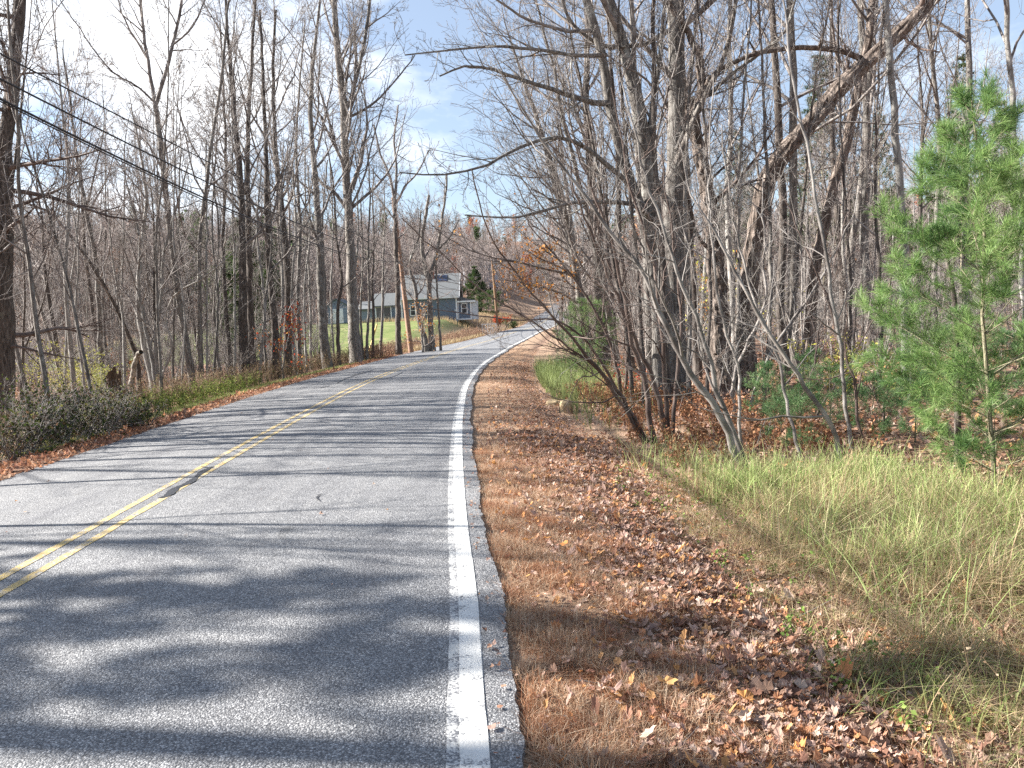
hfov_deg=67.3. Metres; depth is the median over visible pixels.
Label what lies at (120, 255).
bare tree
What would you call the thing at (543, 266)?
bare tree
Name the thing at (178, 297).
bare tree
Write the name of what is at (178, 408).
green grass
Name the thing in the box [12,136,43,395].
bare tree
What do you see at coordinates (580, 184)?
bare tree
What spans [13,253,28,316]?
bare tree
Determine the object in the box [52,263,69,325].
bare tree
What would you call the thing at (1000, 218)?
bare tree
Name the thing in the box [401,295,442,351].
sapling
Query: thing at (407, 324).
utility pole
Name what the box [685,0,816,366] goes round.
bare tree
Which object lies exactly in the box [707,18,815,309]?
bare tree
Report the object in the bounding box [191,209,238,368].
bare tree
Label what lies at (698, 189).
bare tree
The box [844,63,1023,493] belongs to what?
pine tree
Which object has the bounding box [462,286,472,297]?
evergreen tree
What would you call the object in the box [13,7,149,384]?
bare tree
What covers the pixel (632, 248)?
bare tree
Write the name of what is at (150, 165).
bare tree
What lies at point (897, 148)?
bare tree
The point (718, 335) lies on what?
bare tree
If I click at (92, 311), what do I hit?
bare tree
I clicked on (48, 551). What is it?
line
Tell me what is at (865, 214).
bare tree
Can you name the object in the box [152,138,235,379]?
sapling
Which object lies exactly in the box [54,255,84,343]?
bare tree
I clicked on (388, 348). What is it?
dry weeds
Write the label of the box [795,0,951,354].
bare tree
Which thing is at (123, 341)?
bare tree
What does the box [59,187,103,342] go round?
bare tree
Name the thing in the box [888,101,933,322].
bare tree
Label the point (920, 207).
bare tree
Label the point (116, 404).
shrub
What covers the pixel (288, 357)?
bare tree
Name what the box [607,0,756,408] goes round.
bare tree
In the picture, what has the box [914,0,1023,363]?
bare tree
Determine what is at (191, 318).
bare tree
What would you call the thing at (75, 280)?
bare tree
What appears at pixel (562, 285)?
bare tree
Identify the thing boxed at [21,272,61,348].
bare tree
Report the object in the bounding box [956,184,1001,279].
bare tree
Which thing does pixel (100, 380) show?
shrub
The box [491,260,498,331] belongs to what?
utility pole
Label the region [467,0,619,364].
bare tree
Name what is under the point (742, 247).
bare tree
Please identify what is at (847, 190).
bare tree
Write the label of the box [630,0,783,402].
bare tree
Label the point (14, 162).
bare tree
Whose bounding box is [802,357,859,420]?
pine seedling
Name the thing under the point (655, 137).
bare tree
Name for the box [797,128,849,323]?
bare tree
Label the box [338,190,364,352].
sapling
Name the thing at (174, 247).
sapling
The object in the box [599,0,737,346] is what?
bare tree
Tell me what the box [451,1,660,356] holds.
bare tree
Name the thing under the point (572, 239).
bare tree
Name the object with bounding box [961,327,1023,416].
pine seedling
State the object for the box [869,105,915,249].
evergreen tree
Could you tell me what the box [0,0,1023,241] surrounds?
sky
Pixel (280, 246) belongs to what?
bare tree
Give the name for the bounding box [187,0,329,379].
bare tree
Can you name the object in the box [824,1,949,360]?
bare tree
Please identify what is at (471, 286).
evergreen tree
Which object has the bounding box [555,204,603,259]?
bare tree
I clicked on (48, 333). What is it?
bare tree
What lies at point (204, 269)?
bare tree
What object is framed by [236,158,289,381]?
sapling
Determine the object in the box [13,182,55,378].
bare tree
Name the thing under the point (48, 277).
bare tree
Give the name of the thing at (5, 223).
bare tree
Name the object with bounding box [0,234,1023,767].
ground
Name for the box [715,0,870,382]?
bare tree
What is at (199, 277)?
bare tree
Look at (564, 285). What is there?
bare tree
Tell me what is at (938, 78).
bare tree
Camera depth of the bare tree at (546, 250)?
28.95 m
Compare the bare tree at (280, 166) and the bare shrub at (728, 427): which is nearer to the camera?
the bare shrub at (728, 427)
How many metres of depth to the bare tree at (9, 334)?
17.11 m
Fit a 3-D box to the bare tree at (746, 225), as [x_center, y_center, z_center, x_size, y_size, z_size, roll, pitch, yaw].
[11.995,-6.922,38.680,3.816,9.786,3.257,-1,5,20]
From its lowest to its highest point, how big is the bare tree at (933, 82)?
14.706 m
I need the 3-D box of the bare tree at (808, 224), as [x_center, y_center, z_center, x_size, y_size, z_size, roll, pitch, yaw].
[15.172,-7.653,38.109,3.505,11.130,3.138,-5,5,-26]
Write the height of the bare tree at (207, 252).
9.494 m
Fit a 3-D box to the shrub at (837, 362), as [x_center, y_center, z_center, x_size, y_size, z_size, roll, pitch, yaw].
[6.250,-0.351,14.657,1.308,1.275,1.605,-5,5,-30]
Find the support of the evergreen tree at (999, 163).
on the ground at (448, 326)
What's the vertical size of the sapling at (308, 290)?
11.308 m
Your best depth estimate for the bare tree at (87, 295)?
84.88 m
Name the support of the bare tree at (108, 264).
on the ground at (448, 326)
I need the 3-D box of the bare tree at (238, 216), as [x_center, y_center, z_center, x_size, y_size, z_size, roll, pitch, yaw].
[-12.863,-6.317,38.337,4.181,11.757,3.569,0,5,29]
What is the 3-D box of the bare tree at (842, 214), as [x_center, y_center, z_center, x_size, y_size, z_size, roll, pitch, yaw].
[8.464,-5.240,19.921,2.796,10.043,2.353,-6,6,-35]
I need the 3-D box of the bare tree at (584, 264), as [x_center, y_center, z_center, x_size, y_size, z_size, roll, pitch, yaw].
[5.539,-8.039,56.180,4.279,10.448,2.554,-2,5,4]
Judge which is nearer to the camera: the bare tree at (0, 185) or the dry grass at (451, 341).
the bare tree at (0, 185)
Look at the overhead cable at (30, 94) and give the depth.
14.88 m
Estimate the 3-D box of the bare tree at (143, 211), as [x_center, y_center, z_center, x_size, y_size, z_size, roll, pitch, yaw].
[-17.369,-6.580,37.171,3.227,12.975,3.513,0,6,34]
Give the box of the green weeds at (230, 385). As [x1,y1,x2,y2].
[0,370,268,450]
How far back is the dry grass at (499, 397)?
16.75 m
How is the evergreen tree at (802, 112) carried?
on the ground at (448, 326)
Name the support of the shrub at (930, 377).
on the ground at (448, 326)
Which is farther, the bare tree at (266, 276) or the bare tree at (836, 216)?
the bare tree at (266, 276)
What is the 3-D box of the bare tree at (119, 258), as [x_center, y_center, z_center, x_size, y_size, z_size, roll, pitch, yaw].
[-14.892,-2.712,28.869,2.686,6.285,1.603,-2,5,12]
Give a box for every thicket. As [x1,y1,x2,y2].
[13,211,346,391]
[549,108,1023,399]
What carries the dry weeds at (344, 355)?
on the ground at (448, 326)
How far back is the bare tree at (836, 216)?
25.29 m
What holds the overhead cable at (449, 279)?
attached to the utility pole at (407, 324)
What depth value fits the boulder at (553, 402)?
16.99 m
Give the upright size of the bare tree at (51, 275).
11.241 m
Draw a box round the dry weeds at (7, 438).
[0,390,164,462]
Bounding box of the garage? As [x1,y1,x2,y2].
[327,298,347,323]
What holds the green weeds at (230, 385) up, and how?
on the ground at (448, 326)
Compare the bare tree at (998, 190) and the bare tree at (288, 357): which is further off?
the bare tree at (998, 190)
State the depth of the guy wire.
46.66 m
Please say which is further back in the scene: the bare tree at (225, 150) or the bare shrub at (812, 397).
the bare tree at (225, 150)
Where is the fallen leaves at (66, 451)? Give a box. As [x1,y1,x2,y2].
[0,354,397,480]
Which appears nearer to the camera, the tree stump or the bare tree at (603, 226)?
the tree stump
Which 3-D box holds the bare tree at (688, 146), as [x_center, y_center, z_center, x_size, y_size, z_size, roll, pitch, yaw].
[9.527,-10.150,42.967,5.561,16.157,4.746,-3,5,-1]
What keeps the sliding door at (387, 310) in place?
in the house at (471, 305)
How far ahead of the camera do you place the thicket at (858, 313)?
19.84 m
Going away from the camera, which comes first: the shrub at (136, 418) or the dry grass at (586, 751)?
the dry grass at (586, 751)
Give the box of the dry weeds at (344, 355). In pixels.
[0,348,364,425]
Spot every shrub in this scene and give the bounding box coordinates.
[0,363,96,440]
[0,370,150,432]
[0,380,110,452]
[0,392,64,461]
[16,336,108,397]
[22,367,147,438]
[47,345,129,394]
[78,386,154,425]
[91,397,175,430]
[105,344,144,375]
[362,36,759,444]
[387,175,635,396]
[450,0,796,473]
[478,323,502,335]
[491,314,512,324]
[493,321,511,329]
[503,318,517,328]
[612,357,649,391]
[641,153,892,417]
[665,86,850,466]
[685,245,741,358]
[751,167,976,445]
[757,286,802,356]
[787,332,877,396]
[799,190,930,420]
[883,358,961,396]
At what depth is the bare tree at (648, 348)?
23.74 m
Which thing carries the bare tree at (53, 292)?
on the ground at (448, 326)
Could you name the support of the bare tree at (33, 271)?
on the ground at (448, 326)
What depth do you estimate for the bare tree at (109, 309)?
40.93 m
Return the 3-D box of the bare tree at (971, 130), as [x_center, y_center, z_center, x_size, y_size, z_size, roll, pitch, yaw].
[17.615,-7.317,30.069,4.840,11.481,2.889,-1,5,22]
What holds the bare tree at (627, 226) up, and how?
on the ground at (448, 326)
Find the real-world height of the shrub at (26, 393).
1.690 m
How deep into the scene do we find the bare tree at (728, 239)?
23.34 m
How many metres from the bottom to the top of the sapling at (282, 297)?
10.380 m
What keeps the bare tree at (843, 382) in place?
on the ground at (448, 326)
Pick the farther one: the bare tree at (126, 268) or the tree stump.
the bare tree at (126, 268)
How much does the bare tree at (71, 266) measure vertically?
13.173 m
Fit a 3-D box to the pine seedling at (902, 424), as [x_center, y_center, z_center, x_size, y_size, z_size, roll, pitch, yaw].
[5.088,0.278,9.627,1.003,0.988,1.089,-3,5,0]
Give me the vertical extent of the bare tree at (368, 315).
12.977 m
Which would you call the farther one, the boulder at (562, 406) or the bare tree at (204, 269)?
the bare tree at (204, 269)
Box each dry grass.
[359,311,531,334]
[390,331,483,353]
[469,443,1023,767]
[471,348,596,459]
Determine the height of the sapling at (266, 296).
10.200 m
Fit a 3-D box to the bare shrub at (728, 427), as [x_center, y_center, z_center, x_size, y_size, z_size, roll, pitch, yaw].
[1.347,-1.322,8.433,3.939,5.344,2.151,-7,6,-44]
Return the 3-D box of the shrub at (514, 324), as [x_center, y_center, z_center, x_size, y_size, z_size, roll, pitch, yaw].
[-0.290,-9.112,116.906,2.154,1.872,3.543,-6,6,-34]
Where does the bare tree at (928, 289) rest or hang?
on the ground at (448, 326)
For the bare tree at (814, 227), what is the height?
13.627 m
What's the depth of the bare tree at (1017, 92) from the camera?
39.70 m
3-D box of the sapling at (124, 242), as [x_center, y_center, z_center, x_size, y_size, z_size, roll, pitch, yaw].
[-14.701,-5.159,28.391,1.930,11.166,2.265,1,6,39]
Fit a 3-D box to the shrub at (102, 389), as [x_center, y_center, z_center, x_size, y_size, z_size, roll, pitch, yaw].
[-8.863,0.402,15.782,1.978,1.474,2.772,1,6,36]
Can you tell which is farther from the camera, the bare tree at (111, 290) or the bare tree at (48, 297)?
the bare tree at (111, 290)
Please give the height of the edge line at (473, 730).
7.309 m
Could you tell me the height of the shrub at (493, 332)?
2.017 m
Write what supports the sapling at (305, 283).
on the ground at (448, 326)
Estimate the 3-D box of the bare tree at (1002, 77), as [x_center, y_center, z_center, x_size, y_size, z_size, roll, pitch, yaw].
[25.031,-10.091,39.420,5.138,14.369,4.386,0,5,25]
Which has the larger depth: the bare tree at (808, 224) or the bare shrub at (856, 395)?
the bare tree at (808, 224)
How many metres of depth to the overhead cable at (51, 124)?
15.03 m
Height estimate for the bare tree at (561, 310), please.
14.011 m
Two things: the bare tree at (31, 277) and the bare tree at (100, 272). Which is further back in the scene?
the bare tree at (100, 272)
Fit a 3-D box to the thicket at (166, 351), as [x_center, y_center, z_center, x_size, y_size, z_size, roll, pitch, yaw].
[-21.313,-2.982,31.536,26.411,7.028,30.981,-3,5,0]
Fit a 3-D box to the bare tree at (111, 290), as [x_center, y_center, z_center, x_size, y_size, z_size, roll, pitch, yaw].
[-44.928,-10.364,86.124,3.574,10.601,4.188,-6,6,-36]
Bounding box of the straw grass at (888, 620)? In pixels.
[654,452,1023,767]
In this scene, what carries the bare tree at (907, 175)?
on the ground at (448, 326)
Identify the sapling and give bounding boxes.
[14,38,101,399]
[44,49,116,395]
[91,89,145,375]
[122,41,204,382]
[145,27,230,388]
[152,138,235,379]
[185,84,266,377]
[185,104,246,381]
[214,88,276,375]
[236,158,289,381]
[246,299,311,378]
[251,128,316,378]
[256,131,304,380]
[263,161,323,375]
[290,141,320,369]
[290,157,319,371]
[315,152,350,368]
[323,156,349,364]
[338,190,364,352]
[350,177,389,359]
[364,146,405,348]
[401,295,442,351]
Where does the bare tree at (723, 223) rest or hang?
on the ground at (448, 326)
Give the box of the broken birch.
[128,350,144,399]
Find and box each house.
[358,270,478,321]
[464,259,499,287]
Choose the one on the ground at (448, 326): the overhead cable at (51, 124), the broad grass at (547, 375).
the broad grass at (547, 375)
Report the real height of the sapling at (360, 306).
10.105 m
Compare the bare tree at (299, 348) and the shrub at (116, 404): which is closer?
the shrub at (116, 404)
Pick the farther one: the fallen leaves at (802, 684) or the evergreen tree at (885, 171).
the evergreen tree at (885, 171)
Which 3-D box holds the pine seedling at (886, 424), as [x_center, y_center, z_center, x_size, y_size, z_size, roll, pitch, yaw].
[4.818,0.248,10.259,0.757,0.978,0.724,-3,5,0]
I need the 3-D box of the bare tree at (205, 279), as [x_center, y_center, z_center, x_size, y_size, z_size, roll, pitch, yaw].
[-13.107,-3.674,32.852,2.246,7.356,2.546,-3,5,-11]
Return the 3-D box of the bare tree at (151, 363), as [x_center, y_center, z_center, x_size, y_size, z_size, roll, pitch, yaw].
[-10.940,-4.866,24.616,6.378,10.916,3.533,0,5,26]
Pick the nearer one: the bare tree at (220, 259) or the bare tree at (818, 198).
the bare tree at (220, 259)
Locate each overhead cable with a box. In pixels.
[0,53,392,249]
[0,78,394,255]
[0,98,399,261]
[0,101,386,262]
[404,263,492,281]
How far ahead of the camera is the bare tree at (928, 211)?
37.16 m
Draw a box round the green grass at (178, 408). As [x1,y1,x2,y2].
[0,356,383,459]
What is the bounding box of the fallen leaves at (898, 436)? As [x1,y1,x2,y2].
[549,342,1023,684]
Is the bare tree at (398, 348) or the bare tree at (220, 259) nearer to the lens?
the bare tree at (220, 259)
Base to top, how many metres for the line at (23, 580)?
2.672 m
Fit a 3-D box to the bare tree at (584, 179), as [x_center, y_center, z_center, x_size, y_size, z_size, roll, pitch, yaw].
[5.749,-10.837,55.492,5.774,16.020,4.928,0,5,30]
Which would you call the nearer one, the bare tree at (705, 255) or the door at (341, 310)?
the bare tree at (705, 255)
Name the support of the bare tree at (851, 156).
on the ground at (448, 326)
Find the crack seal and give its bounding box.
[158,466,213,497]
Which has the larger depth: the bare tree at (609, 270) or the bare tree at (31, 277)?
the bare tree at (609, 270)
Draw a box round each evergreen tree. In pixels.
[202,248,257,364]
[207,217,283,366]
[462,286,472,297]
[464,265,489,312]
[476,289,508,314]
[715,132,778,267]
[784,54,873,302]
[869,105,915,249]
[919,51,1011,266]
[971,99,1021,259]
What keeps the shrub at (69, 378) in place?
on the ground at (448, 326)
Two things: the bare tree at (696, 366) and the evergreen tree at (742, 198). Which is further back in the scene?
the evergreen tree at (742, 198)
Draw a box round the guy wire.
[369,267,393,349]
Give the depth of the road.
4.96 m
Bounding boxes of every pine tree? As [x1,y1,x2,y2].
[551,295,621,375]
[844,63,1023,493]
[922,155,1023,428]
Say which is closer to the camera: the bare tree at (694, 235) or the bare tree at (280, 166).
the bare tree at (694, 235)
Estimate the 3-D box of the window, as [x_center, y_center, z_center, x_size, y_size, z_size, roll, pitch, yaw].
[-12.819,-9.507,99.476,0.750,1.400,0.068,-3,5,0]
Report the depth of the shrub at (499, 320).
118.99 m
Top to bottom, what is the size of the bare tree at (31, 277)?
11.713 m
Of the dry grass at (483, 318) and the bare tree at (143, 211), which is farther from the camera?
the dry grass at (483, 318)
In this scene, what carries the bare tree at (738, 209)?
on the ground at (448, 326)
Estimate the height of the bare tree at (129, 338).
8.338 m
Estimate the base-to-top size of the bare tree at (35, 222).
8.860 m
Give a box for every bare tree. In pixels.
[0,0,89,406]
[0,0,90,260]
[0,0,129,398]
[0,0,131,393]
[0,0,169,423]
[0,21,54,240]
[0,122,45,299]
[0,139,12,299]
[12,115,77,388]
[12,133,63,387]
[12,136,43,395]
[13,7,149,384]
[13,133,51,250]
[13,148,141,390]
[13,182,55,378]
[13,198,64,400]
[13,251,61,294]
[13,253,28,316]
[13,268,23,324]
[15,211,74,352]
[20,207,55,326]
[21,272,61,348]
[26,53,122,383]
[36,255,59,334]
[38,243,69,307]
[40,264,82,338]
[43,131,103,379]
[51,224,79,344]
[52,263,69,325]
[53,87,145,371]
[54,0,212,387]
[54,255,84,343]
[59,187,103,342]
[60,247,83,315]
[69,71,268,395]
[70,242,129,363]
[72,200,135,349]
[72,229,144,374]
[73,248,99,341]
[74,233,126,307]
[78,267,106,321]
[80,137,144,393]
[81,207,144,351]
[82,134,132,309]
[87,89,197,365]
[89,87,200,360]
[91,212,130,314]
[94,221,137,312]
[95,0,250,406]
[100,258,125,334]
[102,105,184,331]
[107,230,143,368]
[109,141,232,369]
[115,254,136,336]
[116,0,304,391]
[122,140,232,352]
[143,0,312,378]
[158,0,276,377]
[169,246,204,344]
[177,0,331,374]
[179,217,228,363]
[180,202,230,349]
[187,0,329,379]
[190,213,216,300]
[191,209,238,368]
[193,0,320,375]
[202,192,262,359]
[209,166,279,356]
[210,139,286,272]
[228,189,273,312]
[239,54,309,318]
[243,0,374,367]
[252,150,308,361]
[252,246,282,350]
[257,0,358,373]
[278,0,439,362]
[302,70,396,365]
[330,125,432,359]
[334,141,399,357]
[367,95,434,354]
[368,0,799,400]
[388,188,439,351]
[392,164,478,350]
[403,0,605,355]
[431,0,648,373]
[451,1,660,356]
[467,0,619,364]
[503,0,648,357]
[514,70,624,340]
[515,0,646,408]
[516,0,738,376]
[521,122,592,333]
[522,208,558,338]
[523,0,712,406]
[528,0,755,407]
[534,177,581,339]
[537,222,582,335]
[539,237,582,340]
[546,241,574,345]
[548,122,613,218]
[554,152,610,297]
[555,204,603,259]
[561,222,592,303]
[563,149,631,343]
[564,76,632,333]
[567,0,755,379]
[574,148,615,262]
[588,0,717,365]
[595,0,720,366]
[596,1,666,208]
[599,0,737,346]
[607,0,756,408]
[609,177,644,322]
[612,176,640,331]
[621,193,641,314]
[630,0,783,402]
[633,78,725,186]
[634,86,720,362]
[635,114,696,226]
[656,0,798,394]
[664,0,801,394]
[666,139,711,288]
[683,134,734,303]
[685,0,772,363]
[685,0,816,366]
[685,168,720,321]
[687,0,936,357]
[694,185,733,261]
[697,191,787,312]
[700,0,795,391]
[702,181,746,300]
[704,0,944,389]
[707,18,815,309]
[711,0,1019,377]
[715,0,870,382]
[716,87,788,310]
[717,122,787,337]
[717,152,778,340]
[743,0,915,349]
[759,0,870,453]
[770,0,876,364]
[784,123,848,338]
[785,128,839,286]
[786,0,966,375]
[787,122,849,327]
[787,143,844,323]
[789,0,1000,386]
[795,0,917,362]
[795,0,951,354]
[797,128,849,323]
[798,34,917,341]
[800,43,900,284]
[800,76,857,301]
[805,0,942,391]
[812,128,889,328]
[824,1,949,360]
[834,180,887,270]
[841,109,890,339]
[842,0,1023,351]
[857,144,944,306]
[858,0,971,335]
[858,157,916,269]
[864,0,964,363]
[870,0,1023,333]
[882,0,910,382]
[882,220,909,289]
[884,110,983,334]
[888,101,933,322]
[889,134,933,218]
[893,103,970,316]
[893,186,925,262]
[902,46,1023,322]
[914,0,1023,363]
[922,202,959,299]
[950,50,1023,321]
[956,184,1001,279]
[971,117,1023,319]
[973,127,1023,308]
[978,187,1009,306]
[982,52,1023,247]
[991,178,1015,277]
[993,53,1023,160]
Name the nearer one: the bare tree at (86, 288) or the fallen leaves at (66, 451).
the fallen leaves at (66, 451)
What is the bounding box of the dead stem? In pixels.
[942,242,960,461]
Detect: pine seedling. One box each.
[549,323,596,365]
[742,359,790,415]
[751,390,804,440]
[760,381,855,452]
[788,346,828,391]
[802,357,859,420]
[844,369,903,437]
[876,368,952,444]
[911,320,983,407]
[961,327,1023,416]
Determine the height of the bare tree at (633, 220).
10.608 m
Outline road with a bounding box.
[0,302,566,767]
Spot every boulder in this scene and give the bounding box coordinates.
[546,399,558,406]
[559,399,572,413]
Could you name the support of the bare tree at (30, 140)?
on the ground at (448, 326)
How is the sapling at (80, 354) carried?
on the ground at (448, 326)
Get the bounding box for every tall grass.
[544,388,976,504]
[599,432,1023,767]
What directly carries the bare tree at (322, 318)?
on the ground at (448, 326)
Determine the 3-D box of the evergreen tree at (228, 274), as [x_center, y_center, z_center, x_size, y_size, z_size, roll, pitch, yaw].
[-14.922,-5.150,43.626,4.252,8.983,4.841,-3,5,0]
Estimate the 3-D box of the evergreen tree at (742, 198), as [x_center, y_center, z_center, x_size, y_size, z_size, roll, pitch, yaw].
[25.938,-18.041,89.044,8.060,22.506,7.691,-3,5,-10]
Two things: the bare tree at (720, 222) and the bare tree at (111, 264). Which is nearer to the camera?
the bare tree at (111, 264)
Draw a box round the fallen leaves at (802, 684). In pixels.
[480,360,1023,767]
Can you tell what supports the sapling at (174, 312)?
on the ground at (448, 326)
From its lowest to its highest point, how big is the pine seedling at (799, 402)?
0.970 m
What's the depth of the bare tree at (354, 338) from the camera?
37.51 m
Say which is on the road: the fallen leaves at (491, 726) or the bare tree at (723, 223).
the fallen leaves at (491, 726)
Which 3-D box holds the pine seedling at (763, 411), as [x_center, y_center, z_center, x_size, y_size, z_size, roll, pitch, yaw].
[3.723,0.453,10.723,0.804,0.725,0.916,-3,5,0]
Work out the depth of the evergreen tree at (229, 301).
49.07 m
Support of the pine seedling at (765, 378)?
on the ground at (448, 326)
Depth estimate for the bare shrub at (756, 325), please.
12.94 m
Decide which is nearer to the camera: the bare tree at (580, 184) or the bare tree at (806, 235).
the bare tree at (580, 184)
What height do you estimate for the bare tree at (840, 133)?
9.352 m
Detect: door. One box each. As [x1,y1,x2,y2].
[333,309,343,323]
[375,306,391,321]
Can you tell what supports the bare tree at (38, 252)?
on the ground at (448, 326)
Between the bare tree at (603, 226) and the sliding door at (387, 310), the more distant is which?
the sliding door at (387, 310)
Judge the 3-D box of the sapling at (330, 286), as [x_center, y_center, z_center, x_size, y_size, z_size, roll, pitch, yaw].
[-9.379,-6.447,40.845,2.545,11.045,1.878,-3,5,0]
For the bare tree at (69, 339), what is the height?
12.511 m
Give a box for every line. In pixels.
[0,322,543,596]
[0,323,540,580]
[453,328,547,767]
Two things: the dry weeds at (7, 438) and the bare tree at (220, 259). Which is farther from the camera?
the bare tree at (220, 259)
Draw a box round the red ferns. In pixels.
[563,374,888,467]
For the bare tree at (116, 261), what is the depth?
42.77 m
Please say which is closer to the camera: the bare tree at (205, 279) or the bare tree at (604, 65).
the bare tree at (604, 65)
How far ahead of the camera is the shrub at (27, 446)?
12.01 m
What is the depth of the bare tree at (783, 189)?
17.72 m
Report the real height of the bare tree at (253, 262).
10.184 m
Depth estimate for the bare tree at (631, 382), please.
15.19 m
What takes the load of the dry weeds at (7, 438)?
on the ground at (448, 326)
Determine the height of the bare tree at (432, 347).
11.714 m
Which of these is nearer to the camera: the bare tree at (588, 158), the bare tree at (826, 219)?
the bare tree at (826, 219)
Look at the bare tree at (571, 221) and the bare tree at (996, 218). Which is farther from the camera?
the bare tree at (996, 218)
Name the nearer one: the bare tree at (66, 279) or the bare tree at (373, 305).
the bare tree at (66, 279)
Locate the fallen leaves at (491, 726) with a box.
[6,358,530,767]
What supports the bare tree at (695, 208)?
on the ground at (448, 326)
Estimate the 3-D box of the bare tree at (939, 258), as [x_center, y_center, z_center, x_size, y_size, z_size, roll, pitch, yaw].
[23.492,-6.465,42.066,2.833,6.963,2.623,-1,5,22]
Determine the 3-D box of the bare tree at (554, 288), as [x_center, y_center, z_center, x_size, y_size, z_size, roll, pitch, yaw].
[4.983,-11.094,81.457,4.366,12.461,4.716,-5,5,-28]
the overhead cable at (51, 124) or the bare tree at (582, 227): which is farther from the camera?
the bare tree at (582, 227)
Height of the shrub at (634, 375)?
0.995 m
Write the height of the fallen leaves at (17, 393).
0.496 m
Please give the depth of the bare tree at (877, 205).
55.43 m
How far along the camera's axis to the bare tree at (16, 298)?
80.36 m
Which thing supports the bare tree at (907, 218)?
on the ground at (448, 326)
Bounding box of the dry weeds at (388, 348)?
[341,326,487,362]
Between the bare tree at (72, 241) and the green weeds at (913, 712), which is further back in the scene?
the bare tree at (72, 241)
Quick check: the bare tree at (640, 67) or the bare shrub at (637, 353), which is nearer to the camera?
the bare shrub at (637, 353)
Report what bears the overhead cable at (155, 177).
attached to the utility pole at (407, 324)
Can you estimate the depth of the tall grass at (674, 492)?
7.91 m
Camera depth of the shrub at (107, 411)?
13.51 m
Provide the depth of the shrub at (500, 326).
111.64 m
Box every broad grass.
[529,352,729,509]
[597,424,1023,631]
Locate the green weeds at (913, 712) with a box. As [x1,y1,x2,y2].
[614,463,990,737]
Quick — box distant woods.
[13,169,1023,330]
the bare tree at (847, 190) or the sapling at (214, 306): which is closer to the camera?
the sapling at (214, 306)
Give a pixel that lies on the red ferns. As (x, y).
(687, 409)
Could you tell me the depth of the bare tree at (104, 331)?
33.56 m
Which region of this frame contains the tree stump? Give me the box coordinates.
[105,367,123,402]
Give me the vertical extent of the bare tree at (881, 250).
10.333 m
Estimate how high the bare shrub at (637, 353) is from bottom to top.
5.645 m
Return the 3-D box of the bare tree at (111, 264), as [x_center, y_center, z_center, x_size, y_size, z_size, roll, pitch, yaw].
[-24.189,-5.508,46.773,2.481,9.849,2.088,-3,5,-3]
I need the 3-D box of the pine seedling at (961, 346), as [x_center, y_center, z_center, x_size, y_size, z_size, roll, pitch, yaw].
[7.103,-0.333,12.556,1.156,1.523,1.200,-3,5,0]
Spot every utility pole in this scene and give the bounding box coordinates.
[389,197,413,352]
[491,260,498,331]
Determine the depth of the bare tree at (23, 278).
25.16 m
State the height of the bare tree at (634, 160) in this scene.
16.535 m
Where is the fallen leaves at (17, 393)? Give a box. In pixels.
[15,364,314,423]
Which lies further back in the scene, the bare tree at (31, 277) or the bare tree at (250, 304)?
the bare tree at (250, 304)
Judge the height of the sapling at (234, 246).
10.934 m
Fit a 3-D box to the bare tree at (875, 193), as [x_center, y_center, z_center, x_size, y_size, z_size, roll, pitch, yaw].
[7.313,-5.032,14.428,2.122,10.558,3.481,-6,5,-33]
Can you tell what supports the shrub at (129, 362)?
on the ground at (448, 326)
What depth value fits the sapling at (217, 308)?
26.68 m
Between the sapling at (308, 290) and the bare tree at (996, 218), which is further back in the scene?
the bare tree at (996, 218)
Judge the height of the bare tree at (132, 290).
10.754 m
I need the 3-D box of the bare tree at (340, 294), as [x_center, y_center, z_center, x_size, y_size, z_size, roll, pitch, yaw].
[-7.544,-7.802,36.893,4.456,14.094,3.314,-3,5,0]
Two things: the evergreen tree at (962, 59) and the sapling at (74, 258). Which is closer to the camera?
the sapling at (74, 258)
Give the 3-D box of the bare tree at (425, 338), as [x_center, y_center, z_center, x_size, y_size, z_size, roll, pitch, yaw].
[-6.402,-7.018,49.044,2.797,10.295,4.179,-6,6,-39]
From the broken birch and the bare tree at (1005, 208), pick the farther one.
the bare tree at (1005, 208)
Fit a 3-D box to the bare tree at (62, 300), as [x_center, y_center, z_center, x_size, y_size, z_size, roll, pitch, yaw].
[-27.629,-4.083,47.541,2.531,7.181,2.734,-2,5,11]
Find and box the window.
[410,305,415,315]
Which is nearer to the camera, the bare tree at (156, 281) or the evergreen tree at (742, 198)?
the bare tree at (156, 281)
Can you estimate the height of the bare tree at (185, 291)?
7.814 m
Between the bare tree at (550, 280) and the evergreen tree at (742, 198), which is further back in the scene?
the evergreen tree at (742, 198)

